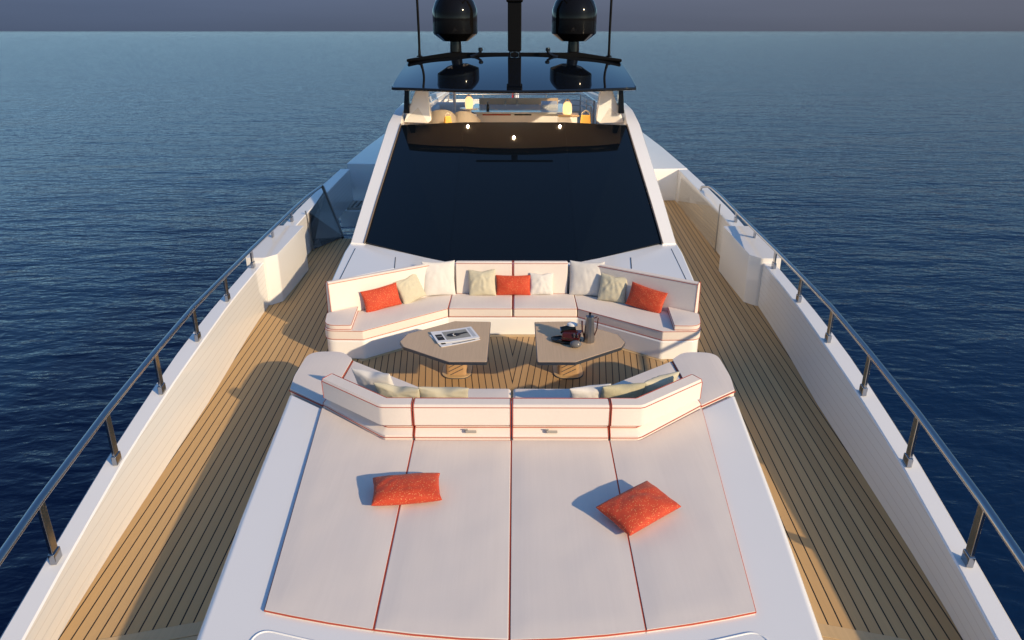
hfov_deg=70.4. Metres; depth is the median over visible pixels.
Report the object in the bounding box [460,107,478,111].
side table
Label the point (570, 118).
side cabinet
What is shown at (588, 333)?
coffee pot
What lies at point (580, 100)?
stern rail
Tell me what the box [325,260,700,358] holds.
lounge sofa
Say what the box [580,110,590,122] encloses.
canvas bag
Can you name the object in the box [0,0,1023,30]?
sky
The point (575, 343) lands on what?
pebble
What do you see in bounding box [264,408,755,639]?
sun pad
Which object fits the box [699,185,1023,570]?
guard rail
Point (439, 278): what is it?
throw cushion
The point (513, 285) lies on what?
throw cushion
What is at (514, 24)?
radar mast
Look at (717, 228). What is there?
glass gate
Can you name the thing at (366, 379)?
throw cushion
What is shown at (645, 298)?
throw cushion
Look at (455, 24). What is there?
satellite dome
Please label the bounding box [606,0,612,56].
whip antenna
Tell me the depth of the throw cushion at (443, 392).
6.95 m
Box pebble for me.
[570,340,580,347]
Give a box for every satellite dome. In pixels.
[432,0,477,52]
[552,0,596,52]
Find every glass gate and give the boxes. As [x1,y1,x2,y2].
[305,185,343,250]
[714,204,720,251]
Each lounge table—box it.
[400,321,490,378]
[534,321,624,378]
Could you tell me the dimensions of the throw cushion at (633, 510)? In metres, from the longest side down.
0.576 x 0.364 x 0.153 m
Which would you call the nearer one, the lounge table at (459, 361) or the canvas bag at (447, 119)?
the lounge table at (459, 361)
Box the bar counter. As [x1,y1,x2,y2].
[471,98,562,121]
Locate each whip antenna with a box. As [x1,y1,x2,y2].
[416,0,422,56]
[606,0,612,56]
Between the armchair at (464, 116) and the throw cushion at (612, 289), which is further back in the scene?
the armchair at (464, 116)
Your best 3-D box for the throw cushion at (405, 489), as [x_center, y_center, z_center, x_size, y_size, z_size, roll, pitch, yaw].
[-0.843,1.351,5.800,0.549,0.146,0.324,-3,29,-7]
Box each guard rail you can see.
[0,185,322,565]
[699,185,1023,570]
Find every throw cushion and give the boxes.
[351,368,393,392]
[360,282,401,311]
[371,473,441,505]
[374,382,419,398]
[393,274,426,303]
[418,387,468,397]
[421,260,455,295]
[468,269,495,295]
[496,275,530,294]
[530,273,552,294]
[569,260,604,295]
[569,384,610,397]
[596,481,680,535]
[597,273,626,303]
[600,383,645,400]
[625,281,667,312]
[641,372,679,395]
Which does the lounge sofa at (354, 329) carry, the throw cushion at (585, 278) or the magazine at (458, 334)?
the throw cushion at (585, 278)
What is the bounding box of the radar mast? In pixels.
[506,0,522,54]
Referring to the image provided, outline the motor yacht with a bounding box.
[0,52,1020,639]
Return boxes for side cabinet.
[557,113,578,122]
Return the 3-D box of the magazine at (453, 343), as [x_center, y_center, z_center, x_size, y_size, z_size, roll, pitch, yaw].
[-0.695,0.212,8.779,0.500,0.009,0.400,-11,24,-25]
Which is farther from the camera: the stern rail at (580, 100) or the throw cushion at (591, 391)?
the stern rail at (580, 100)
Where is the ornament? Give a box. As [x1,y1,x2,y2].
[551,322,581,344]
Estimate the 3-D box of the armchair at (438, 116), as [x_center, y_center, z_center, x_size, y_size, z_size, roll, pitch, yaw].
[-1.574,-4.128,16.155,0.749,1.123,0.631,-4,22,-9]
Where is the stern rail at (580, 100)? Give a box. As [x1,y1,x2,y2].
[441,94,594,123]
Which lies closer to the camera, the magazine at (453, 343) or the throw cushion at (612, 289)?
the magazine at (453, 343)
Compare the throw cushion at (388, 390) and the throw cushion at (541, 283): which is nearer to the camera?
the throw cushion at (388, 390)
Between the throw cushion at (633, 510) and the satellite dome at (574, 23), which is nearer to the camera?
the throw cushion at (633, 510)
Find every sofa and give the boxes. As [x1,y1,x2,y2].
[289,351,735,440]
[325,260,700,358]
[431,102,466,112]
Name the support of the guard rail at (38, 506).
on the motor yacht
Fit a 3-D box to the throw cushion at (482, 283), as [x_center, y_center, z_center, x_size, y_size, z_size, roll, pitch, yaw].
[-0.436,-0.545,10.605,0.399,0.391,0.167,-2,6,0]
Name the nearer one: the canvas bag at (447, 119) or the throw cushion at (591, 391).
the throw cushion at (591, 391)
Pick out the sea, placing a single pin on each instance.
(156, 185)
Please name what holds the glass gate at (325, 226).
attached to the motor yacht
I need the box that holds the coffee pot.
[581,312,598,343]
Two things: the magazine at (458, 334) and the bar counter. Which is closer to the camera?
the magazine at (458, 334)
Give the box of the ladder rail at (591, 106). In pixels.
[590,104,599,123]
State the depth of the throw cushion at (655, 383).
7.18 m
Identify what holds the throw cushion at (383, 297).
on the lounge sofa at (354, 329)
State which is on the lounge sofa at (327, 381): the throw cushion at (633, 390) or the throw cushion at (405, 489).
the throw cushion at (633, 390)
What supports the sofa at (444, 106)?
on the motor yacht
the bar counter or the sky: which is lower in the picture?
the bar counter
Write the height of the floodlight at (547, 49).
0.249 m
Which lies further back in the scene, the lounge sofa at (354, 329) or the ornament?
the lounge sofa at (354, 329)
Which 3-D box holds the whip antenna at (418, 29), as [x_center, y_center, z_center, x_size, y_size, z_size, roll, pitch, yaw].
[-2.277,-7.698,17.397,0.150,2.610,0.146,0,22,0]
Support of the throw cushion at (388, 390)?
on the lounge sofa at (327, 381)
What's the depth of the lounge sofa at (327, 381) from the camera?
6.67 m
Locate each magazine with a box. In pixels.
[429,335,479,346]
[431,326,479,342]
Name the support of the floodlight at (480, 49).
attached to the motor yacht
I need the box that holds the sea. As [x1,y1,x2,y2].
[0,31,1023,639]
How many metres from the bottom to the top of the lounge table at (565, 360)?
0.545 m
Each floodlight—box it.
[470,47,482,56]
[545,47,557,56]
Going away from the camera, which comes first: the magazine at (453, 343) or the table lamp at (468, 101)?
the magazine at (453, 343)
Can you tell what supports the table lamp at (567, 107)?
on the side cabinet
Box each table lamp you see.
[465,94,472,107]
[563,99,571,114]
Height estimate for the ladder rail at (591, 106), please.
1.036 m
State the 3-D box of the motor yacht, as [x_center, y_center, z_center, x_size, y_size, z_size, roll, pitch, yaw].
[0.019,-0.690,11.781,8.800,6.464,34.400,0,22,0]
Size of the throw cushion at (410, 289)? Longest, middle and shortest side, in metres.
0.392 x 0.392 x 0.160 m
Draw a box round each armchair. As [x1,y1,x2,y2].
[424,110,456,123]
[454,111,480,121]
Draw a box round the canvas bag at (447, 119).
[444,112,451,122]

